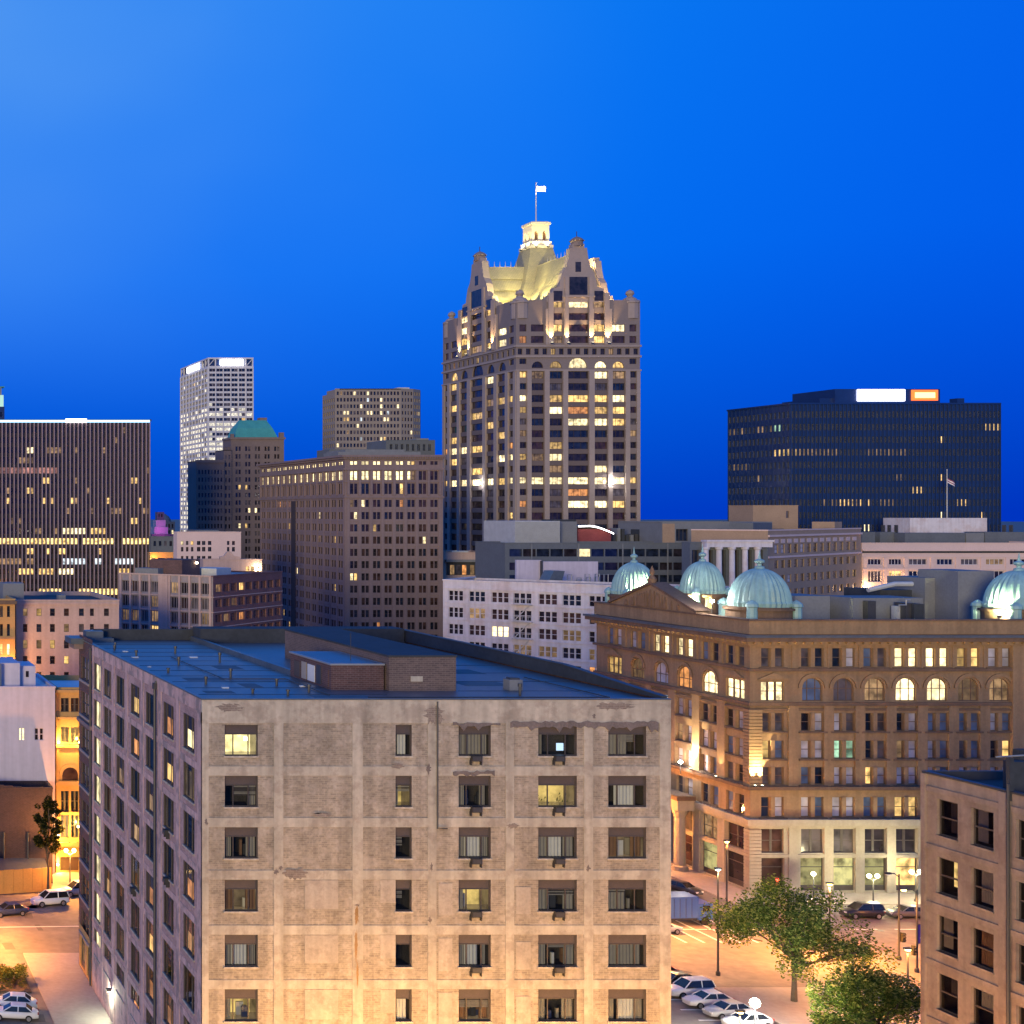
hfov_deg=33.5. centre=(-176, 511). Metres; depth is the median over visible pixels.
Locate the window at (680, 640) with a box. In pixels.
[678,637,682,654]
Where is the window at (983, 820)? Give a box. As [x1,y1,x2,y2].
[969,808,993,852]
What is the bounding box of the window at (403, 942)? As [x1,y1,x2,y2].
[394,935,412,968]
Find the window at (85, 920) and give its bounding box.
[82,909,88,936]
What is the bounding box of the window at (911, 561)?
[909,559,925,564]
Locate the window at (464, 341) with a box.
[462,338,466,344]
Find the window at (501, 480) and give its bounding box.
[499,478,504,484]
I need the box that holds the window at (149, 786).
[145,779,152,817]
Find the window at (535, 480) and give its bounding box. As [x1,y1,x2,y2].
[532,477,542,483]
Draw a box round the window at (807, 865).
[800,858,821,889]
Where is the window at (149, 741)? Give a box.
[145,735,152,772]
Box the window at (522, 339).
[519,336,525,342]
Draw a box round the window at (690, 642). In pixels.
[688,639,692,656]
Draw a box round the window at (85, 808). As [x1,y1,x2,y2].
[82,799,88,828]
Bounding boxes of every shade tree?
[700,873,900,1001]
[805,960,919,1023]
[812,1014,865,1023]
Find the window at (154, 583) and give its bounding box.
[152,581,157,591]
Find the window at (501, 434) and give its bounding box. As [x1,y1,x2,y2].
[499,432,504,438]
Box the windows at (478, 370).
[445,310,636,550]
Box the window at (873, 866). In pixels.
[865,858,884,889]
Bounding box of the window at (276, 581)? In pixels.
[275,579,278,586]
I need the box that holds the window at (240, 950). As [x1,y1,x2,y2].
[224,935,258,968]
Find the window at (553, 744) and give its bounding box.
[537,726,578,764]
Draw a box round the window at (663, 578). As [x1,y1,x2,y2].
[660,575,671,581]
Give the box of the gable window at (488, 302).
[486,299,491,309]
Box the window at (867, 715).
[865,713,870,730]
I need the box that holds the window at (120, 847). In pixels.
[115,838,123,875]
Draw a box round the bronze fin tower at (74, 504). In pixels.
[0,419,150,598]
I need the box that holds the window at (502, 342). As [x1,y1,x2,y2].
[499,339,505,346]
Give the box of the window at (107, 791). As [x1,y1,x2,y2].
[103,783,110,817]
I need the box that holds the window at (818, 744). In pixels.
[815,741,821,757]
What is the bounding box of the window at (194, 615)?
[192,613,197,623]
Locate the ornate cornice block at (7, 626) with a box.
[0,595,16,658]
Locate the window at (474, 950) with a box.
[458,935,491,976]
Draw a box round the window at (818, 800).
[815,797,821,816]
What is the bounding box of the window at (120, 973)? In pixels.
[115,963,123,1003]
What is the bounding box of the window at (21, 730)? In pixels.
[19,728,23,739]
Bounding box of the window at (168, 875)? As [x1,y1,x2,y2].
[162,841,173,887]
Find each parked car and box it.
[0,901,28,917]
[0,992,36,1007]
[0,1002,38,1022]
[30,888,69,907]
[61,880,78,897]
[671,879,703,895]
[671,924,682,934]
[671,970,691,983]
[671,976,715,998]
[682,989,734,1009]
[702,999,753,1019]
[721,1009,774,1023]
[838,901,885,919]
[884,904,919,918]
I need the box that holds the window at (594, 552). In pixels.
[591,549,603,555]
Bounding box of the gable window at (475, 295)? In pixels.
[471,289,480,308]
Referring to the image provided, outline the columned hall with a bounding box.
[681,540,773,586]
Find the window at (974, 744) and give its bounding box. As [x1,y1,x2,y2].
[971,741,977,757]
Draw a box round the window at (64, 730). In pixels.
[61,727,68,741]
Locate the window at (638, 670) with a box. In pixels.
[633,658,643,678]
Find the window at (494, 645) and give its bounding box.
[492,643,507,650]
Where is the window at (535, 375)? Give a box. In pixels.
[532,372,542,378]
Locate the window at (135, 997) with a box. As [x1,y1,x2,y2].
[130,985,138,1023]
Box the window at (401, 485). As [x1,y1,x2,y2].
[400,484,402,493]
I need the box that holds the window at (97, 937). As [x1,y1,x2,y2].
[93,929,99,964]
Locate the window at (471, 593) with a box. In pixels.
[469,591,484,601]
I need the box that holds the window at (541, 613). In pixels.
[539,611,556,622]
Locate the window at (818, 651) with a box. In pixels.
[815,648,821,666]
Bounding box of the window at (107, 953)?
[103,943,110,981]
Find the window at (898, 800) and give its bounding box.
[895,797,901,816]
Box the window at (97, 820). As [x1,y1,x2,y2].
[93,814,99,846]
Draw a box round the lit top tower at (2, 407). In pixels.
[0,386,4,418]
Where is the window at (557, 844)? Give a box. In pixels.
[537,827,578,867]
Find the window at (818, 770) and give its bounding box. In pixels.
[815,767,821,783]
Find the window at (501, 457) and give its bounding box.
[499,455,504,461]
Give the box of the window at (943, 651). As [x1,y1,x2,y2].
[940,648,946,666]
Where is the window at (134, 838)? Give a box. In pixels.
[130,809,139,848]
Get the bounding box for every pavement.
[23,953,111,1023]
[51,872,78,888]
[73,953,78,962]
[671,861,919,904]
[714,987,919,1023]
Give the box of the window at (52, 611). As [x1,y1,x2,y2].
[50,609,54,615]
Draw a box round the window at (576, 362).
[569,358,586,367]
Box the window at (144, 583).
[142,581,147,591]
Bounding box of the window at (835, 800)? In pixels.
[832,797,839,816]
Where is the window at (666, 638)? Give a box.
[664,635,668,652]
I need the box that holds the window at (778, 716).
[775,713,781,730]
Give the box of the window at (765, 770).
[761,767,768,783]
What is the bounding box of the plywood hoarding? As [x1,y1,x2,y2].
[0,867,50,893]
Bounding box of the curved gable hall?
[200,552,261,570]
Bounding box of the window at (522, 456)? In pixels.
[520,454,525,459]
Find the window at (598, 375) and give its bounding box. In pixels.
[595,372,606,378]
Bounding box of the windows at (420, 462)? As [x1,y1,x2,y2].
[262,461,436,635]
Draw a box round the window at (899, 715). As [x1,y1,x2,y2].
[897,713,901,730]
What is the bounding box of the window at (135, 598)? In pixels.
[132,595,138,605]
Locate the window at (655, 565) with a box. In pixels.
[646,563,657,569]
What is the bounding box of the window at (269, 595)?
[268,594,271,601]
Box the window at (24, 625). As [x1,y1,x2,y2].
[23,624,26,631]
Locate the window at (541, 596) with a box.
[539,594,556,604]
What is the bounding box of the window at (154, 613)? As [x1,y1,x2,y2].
[152,611,157,621]
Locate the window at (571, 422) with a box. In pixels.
[568,419,587,425]
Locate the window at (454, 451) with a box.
[452,448,456,454]
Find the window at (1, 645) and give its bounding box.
[0,644,2,654]
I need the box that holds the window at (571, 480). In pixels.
[568,477,587,483]
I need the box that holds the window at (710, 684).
[704,671,717,693]
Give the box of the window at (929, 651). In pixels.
[926,648,932,666]
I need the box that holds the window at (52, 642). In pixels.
[50,640,54,647]
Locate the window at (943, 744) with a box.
[940,741,946,757]
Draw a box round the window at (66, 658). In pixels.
[64,656,68,663]
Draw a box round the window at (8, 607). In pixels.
[7,606,9,616]
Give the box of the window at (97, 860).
[93,853,99,886]
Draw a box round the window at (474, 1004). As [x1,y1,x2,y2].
[458,989,491,1022]
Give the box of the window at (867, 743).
[865,741,870,757]
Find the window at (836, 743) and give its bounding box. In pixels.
[834,741,839,757]
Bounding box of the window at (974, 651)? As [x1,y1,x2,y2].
[971,648,977,666]
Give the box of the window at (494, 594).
[492,592,507,602]
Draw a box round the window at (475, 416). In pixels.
[472,412,481,419]
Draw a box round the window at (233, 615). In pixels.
[231,612,235,620]
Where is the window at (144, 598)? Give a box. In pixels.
[142,595,147,606]
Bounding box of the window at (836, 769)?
[834,767,839,783]
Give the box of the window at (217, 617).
[215,614,220,622]
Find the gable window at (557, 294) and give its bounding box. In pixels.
[553,291,561,300]
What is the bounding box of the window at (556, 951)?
[537,935,578,976]
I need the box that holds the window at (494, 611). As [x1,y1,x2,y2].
[492,609,507,619]
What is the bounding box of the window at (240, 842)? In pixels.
[224,827,258,859]
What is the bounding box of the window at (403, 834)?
[394,827,412,859]
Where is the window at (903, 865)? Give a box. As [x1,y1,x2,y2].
[896,858,915,889]
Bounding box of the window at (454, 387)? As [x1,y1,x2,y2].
[452,384,456,390]
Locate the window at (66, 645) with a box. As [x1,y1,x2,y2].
[64,640,68,647]
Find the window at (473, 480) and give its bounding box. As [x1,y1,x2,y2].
[472,479,481,485]
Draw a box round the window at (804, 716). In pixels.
[801,713,808,730]
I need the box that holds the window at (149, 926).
[145,917,152,959]
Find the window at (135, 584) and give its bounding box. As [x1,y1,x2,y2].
[132,580,138,591]
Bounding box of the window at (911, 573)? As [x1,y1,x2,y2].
[909,571,917,575]
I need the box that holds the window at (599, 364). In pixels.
[595,361,605,367]
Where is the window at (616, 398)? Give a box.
[613,395,623,401]
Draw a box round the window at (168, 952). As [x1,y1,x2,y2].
[162,940,173,986]
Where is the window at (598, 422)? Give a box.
[595,419,606,425]
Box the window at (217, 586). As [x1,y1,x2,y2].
[215,584,220,591]
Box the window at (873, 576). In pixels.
[868,571,880,581]
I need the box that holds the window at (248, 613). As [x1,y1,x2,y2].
[246,611,250,618]
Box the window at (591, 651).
[589,649,596,659]
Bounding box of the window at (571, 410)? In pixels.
[568,407,587,413]
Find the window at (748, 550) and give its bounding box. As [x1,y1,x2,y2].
[748,550,749,569]
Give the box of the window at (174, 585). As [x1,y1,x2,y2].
[171,582,177,592]
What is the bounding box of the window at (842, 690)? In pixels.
[833,678,851,700]
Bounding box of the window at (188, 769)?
[182,761,194,805]
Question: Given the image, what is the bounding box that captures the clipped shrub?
[0,963,28,981]
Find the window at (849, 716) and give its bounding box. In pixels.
[846,713,852,730]
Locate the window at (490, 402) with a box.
[488,399,492,405]
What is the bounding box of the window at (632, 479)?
[630,477,635,482]
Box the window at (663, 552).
[660,549,671,555]
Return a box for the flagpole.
[946,469,947,517]
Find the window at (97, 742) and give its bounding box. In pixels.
[93,736,99,767]
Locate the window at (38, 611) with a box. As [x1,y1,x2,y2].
[36,609,40,615]
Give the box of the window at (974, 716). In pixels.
[971,713,977,730]
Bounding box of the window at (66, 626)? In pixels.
[64,624,68,631]
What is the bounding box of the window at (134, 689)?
[130,683,139,718]
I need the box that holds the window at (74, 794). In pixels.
[71,791,78,811]
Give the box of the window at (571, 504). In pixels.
[568,501,587,507]
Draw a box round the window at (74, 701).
[71,698,78,711]
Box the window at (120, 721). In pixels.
[115,715,123,748]
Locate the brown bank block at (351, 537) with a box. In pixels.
[256,450,445,636]
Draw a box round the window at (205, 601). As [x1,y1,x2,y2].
[202,598,208,609]
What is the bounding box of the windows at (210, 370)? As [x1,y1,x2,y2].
[181,369,251,531]
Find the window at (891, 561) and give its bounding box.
[889,559,900,564]
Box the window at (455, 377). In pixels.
[453,373,457,380]
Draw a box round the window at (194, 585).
[192,583,197,593]
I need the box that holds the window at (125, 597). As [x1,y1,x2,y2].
[123,595,128,605]
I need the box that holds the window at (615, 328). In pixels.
[612,325,623,331]
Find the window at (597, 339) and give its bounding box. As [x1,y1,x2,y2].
[594,336,603,342]
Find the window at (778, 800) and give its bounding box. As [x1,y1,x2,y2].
[775,797,781,816]
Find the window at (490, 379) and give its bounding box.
[488,377,492,383]
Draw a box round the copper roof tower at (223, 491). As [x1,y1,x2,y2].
[188,418,285,558]
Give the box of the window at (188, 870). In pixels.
[182,860,194,907]
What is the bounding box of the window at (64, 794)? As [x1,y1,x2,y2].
[61,791,68,811]
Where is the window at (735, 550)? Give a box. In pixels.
[735,550,736,578]
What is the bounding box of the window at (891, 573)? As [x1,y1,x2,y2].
[889,571,900,575]
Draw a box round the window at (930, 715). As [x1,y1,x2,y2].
[928,713,932,730]
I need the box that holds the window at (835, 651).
[832,648,839,666]
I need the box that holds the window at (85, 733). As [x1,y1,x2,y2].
[82,726,88,752]
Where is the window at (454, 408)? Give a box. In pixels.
[452,405,456,411]
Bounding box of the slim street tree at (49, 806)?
[32,794,64,888]
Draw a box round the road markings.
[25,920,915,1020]
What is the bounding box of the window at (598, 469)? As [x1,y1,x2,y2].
[595,466,606,472]
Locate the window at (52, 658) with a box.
[50,656,54,663]
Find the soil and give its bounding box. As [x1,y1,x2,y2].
[0,969,31,992]
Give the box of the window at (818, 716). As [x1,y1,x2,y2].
[815,713,821,730]
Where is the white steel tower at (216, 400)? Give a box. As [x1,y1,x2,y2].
[180,358,253,531]
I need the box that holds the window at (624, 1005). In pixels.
[607,989,647,1022]
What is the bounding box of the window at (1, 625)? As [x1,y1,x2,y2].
[0,624,2,635]
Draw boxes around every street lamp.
[714,867,721,975]
[723,840,729,904]
[735,1009,744,1023]
[826,882,833,954]
[884,872,901,960]
[899,888,919,972]
[903,947,912,1023]
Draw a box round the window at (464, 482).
[462,480,466,485]
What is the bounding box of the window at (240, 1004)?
[224,989,258,1022]
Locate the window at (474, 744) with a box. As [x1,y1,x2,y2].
[458,726,491,764]
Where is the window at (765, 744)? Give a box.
[761,741,768,757]
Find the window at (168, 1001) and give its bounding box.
[162,988,173,1023]
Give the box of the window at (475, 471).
[472,468,481,474]
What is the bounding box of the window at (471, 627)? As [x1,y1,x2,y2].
[469,625,484,635]
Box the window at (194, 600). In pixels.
[192,598,197,608]
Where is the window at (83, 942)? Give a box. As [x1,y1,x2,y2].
[82,938,84,968]
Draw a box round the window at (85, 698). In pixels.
[82,691,88,717]
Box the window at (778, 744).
[775,741,781,757]
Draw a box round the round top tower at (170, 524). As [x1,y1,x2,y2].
[164,514,174,533]
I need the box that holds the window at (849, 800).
[846,797,852,816]
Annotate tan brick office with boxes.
[691,522,862,594]
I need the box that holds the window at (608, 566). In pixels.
[605,563,616,569]
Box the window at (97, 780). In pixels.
[93,774,99,806]
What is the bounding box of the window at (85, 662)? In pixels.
[82,656,88,681]
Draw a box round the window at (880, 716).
[877,713,884,730]
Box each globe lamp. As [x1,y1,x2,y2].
[64,848,75,882]
[750,998,759,1023]
[811,872,815,900]
[867,874,879,900]
[909,870,919,901]
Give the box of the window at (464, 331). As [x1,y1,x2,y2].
[462,328,466,334]
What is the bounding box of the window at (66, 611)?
[64,609,68,615]
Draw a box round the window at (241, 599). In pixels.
[239,597,243,604]
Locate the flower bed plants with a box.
[0,977,26,988]
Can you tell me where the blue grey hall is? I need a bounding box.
[149,536,172,551]
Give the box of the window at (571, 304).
[569,302,587,307]
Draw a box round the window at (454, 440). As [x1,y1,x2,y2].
[452,437,456,443]
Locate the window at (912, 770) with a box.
[909,767,915,783]
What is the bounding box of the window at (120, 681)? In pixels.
[115,675,123,708]
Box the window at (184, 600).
[181,597,187,608]
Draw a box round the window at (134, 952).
[130,941,139,984]
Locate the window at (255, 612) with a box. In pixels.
[253,610,257,617]
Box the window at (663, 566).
[660,563,671,569]
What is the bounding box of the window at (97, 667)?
[93,663,99,692]
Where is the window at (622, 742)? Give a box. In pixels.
[607,726,647,757]
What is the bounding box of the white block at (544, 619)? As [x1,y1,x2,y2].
[442,577,728,671]
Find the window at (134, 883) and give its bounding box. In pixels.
[130,854,139,896]
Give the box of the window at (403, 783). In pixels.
[394,776,412,808]
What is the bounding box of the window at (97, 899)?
[93,891,99,925]
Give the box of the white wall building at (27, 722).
[0,657,55,873]
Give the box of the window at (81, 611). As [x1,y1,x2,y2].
[79,609,83,615]
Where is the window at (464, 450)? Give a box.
[462,447,466,453]
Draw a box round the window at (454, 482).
[452,480,456,486]
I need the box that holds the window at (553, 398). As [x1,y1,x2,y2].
[550,395,561,401]
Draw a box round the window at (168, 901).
[162,890,173,936]
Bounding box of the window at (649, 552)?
[646,549,657,555]
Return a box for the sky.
[0,0,1023,521]
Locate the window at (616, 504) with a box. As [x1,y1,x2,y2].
[613,501,623,507]
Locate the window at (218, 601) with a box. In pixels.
[215,599,220,607]
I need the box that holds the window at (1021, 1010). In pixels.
[1019,1006,1023,1023]
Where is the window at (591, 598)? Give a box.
[589,596,604,606]
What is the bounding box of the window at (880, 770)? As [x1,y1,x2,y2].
[877,767,884,783]
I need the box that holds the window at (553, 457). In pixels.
[550,454,561,460]
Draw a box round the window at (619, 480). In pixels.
[613,477,623,483]
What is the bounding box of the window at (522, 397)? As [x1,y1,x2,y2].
[520,395,525,400]
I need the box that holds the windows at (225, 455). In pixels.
[198,455,259,558]
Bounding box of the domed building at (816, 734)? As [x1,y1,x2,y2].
[583,544,1023,892]
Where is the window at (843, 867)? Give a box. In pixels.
[834,858,852,889]
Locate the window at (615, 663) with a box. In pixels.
[609,656,621,673]
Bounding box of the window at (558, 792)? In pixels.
[537,776,578,815]
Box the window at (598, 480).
[595,477,606,483]
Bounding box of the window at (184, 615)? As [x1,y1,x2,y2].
[181,612,187,623]
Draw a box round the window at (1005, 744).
[1002,741,1008,757]
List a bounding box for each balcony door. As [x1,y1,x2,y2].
[450,565,453,574]
[456,565,459,574]
[462,565,465,574]
[470,565,473,574]
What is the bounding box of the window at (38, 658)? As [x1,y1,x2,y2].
[36,656,40,663]
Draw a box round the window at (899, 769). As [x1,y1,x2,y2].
[897,767,901,783]
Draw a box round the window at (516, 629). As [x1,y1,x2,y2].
[514,627,530,638]
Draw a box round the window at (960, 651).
[957,648,964,666]
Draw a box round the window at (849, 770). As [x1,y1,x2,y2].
[846,767,852,783]
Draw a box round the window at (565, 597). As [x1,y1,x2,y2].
[563,595,580,605]
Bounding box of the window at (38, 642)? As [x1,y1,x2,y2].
[36,640,40,647]
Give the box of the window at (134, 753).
[130,724,139,761]
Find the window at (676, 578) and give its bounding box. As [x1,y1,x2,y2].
[673,575,681,581]
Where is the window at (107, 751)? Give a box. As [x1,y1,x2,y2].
[103,744,110,777]
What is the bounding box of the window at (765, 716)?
[761,713,768,730]
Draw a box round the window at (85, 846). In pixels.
[82,837,88,865]
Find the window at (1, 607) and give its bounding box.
[0,606,2,616]
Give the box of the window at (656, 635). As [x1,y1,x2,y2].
[655,634,658,650]
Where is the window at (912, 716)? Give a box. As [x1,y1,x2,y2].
[909,713,915,730]
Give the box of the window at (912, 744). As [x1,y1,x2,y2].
[909,741,915,757]
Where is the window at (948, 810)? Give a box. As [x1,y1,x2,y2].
[935,799,958,842]
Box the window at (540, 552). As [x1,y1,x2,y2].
[537,549,548,555]
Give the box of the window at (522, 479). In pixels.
[520,477,525,482]
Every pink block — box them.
[0,582,119,674]
[173,530,240,558]
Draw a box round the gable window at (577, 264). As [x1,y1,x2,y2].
[575,262,580,271]
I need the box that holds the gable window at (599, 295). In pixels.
[594,291,603,300]
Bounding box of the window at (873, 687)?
[865,678,882,700]
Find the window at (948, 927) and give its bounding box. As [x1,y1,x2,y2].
[935,916,958,960]
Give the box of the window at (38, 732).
[34,728,42,739]
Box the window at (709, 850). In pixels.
[703,841,716,875]
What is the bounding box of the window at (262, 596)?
[261,595,264,602]
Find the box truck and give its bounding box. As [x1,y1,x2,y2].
[671,891,712,924]
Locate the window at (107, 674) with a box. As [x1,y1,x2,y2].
[103,668,110,699]
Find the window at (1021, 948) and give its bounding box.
[1014,944,1023,986]
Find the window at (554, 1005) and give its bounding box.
[537,989,578,1022]
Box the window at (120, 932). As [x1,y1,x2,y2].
[115,922,123,961]
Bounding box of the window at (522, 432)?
[520,430,525,435]
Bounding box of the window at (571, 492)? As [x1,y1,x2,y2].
[568,489,587,495]
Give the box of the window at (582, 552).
[579,549,589,555]
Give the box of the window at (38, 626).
[36,624,40,631]
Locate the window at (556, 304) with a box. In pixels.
[554,302,561,307]
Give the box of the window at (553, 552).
[550,549,562,555]
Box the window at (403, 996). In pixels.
[394,989,412,1022]
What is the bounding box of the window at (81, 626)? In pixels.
[79,624,83,631]
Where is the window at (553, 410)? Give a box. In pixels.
[550,407,561,413]
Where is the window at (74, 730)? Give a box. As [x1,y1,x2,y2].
[71,727,78,741]
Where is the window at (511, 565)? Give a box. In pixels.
[509,563,514,569]
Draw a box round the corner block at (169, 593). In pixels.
[118,558,282,628]
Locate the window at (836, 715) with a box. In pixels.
[834,713,839,730]
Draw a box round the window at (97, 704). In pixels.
[93,700,99,730]
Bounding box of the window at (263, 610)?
[261,609,264,616]
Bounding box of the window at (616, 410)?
[613,407,623,413]
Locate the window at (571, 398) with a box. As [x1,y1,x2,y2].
[568,395,587,401]
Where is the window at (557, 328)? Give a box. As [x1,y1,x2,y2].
[554,325,561,331]
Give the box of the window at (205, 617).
[202,613,208,624]
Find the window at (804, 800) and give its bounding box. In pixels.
[801,797,808,816]
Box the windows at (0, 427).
[0,427,148,594]
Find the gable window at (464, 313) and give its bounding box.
[462,307,466,316]
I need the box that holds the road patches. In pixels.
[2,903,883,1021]
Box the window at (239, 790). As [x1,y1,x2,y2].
[224,776,258,808]
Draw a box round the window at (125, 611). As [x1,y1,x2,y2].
[123,609,128,619]
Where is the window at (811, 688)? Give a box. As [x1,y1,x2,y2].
[802,678,820,700]
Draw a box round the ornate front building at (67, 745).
[41,675,78,871]
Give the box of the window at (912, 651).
[909,648,915,666]
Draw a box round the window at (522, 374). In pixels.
[520,372,525,377]
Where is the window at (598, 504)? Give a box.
[595,501,606,507]
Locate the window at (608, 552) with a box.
[605,549,616,555]
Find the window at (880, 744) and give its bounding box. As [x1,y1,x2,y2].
[877,741,884,757]
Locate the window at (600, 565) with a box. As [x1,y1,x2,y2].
[598,563,603,569]
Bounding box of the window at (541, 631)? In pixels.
[539,629,556,639]
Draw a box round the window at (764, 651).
[761,648,768,666]
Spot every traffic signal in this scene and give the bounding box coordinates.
[900,932,905,941]
[911,945,917,955]
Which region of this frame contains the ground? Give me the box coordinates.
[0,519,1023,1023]
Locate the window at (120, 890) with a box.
[115,880,123,918]
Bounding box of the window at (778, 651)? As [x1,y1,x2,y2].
[775,648,781,666]
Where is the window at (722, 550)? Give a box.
[722,550,723,577]
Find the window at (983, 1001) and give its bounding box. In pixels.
[969,988,992,1023]
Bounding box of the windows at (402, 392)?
[337,392,415,446]
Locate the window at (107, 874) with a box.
[103,864,110,901]
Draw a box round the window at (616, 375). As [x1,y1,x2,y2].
[613,372,623,378]
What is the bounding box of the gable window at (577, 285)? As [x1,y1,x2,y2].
[569,277,587,294]
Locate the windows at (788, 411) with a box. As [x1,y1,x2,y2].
[730,411,989,530]
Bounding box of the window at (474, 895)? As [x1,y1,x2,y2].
[458,880,491,920]
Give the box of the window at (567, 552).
[564,549,575,555]
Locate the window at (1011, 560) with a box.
[1010,559,1023,564]
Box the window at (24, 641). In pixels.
[23,640,26,647]
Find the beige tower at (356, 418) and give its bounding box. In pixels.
[322,387,420,449]
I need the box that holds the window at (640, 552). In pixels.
[632,549,644,555]
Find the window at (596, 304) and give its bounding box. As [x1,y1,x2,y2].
[594,302,603,307]
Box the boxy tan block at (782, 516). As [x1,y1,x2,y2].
[728,505,798,528]
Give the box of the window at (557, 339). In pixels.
[554,336,561,342]
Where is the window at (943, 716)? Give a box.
[940,713,946,730]
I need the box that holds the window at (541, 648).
[539,646,556,657]
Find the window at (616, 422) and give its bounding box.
[613,419,623,425]
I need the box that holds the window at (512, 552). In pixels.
[509,549,521,555]
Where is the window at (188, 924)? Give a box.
[182,913,194,961]
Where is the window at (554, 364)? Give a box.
[550,361,560,367]
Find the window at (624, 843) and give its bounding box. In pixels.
[607,827,647,859]
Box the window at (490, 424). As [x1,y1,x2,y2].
[488,422,492,428]
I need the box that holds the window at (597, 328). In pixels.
[594,325,603,331]
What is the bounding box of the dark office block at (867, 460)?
[727,389,1000,531]
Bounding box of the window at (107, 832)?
[103,824,110,859]
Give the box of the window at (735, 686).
[728,678,743,698]
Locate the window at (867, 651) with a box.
[864,648,870,666]
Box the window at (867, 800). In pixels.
[864,797,870,816]
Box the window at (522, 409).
[520,407,525,412]
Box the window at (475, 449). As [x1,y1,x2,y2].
[472,446,481,452]
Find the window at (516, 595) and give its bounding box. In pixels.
[514,593,530,603]
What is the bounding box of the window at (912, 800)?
[909,797,915,816]
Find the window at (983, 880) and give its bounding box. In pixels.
[969,868,993,913]
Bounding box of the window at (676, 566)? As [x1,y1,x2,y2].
[673,563,681,569]
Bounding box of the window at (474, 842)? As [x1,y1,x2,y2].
[458,827,491,867]
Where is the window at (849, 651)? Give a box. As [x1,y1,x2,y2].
[846,648,852,666]
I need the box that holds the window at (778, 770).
[775,767,781,783]
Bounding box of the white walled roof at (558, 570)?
[515,560,608,581]
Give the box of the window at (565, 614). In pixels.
[563,612,580,623]
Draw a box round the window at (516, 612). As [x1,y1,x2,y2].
[514,610,530,620]
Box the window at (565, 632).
[563,630,580,641]
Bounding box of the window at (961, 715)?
[959,713,964,730]
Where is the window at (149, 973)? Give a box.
[145,962,152,1005]
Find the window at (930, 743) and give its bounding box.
[928,741,932,757]
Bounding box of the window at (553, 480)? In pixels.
[550,477,561,483]
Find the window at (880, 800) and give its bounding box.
[877,797,884,816]
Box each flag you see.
[537,186,545,191]
[947,478,954,486]
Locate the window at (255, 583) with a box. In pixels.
[253,581,257,588]
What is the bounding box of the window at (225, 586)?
[223,583,227,591]
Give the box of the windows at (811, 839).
[609,627,1008,889]
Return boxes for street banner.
[918,924,919,943]
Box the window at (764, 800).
[761,797,768,816]
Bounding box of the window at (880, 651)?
[877,648,884,666]
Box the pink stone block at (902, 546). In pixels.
[861,518,1023,586]
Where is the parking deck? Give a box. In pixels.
[147,552,172,566]
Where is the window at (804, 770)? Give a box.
[801,767,808,783]
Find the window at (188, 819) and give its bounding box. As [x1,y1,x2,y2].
[182,810,194,855]
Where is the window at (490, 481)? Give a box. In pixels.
[488,478,492,484]
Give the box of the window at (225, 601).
[223,598,227,606]
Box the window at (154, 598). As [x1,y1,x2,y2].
[152,596,157,606]
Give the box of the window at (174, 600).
[171,597,177,607]
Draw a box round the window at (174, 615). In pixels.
[171,612,177,622]
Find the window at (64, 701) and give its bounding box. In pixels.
[61,698,68,711]
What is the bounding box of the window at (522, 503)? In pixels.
[520,501,525,506]
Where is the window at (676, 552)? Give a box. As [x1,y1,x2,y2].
[673,549,681,555]
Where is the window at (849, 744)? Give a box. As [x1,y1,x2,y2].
[846,741,852,757]
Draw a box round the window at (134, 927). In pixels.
[130,898,139,939]
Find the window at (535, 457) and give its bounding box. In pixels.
[532,454,542,460]
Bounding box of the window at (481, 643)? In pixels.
[469,641,484,645]
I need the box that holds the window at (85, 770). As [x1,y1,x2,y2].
[82,762,88,789]
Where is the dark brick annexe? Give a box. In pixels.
[0,781,52,882]
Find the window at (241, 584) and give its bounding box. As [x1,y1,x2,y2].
[239,582,243,589]
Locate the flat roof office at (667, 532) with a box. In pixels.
[618,521,771,543]
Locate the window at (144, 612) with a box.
[142,610,147,620]
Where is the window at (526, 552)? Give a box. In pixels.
[523,549,534,555]
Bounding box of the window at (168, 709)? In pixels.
[162,702,173,741]
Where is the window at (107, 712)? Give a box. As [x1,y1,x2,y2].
[103,706,110,738]
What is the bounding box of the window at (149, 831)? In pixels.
[145,824,152,863]
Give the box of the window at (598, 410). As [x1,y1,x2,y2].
[595,407,606,413]
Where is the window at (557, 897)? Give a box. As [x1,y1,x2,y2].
[537,880,578,920]
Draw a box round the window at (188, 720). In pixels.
[182,713,194,755]
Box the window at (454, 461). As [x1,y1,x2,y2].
[452,459,456,465]
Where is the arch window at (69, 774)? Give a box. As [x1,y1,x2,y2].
[62,767,77,780]
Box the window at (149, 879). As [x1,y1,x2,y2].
[145,870,152,911]
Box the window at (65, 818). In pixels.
[61,815,68,836]
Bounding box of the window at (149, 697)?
[145,691,152,728]
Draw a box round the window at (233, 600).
[231,598,235,605]
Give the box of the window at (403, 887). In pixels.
[394,880,412,912]
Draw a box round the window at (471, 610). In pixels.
[469,608,484,618]
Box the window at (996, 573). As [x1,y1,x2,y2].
[994,571,1002,577]
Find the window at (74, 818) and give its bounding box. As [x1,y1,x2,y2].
[71,815,78,836]
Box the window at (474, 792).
[458,776,491,815]
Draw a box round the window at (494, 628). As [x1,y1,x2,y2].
[492,626,507,636]
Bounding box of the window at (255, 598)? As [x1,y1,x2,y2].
[253,596,257,603]
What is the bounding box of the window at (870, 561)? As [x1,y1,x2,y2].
[868,559,880,564]
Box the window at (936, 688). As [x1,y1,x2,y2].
[927,678,945,700]

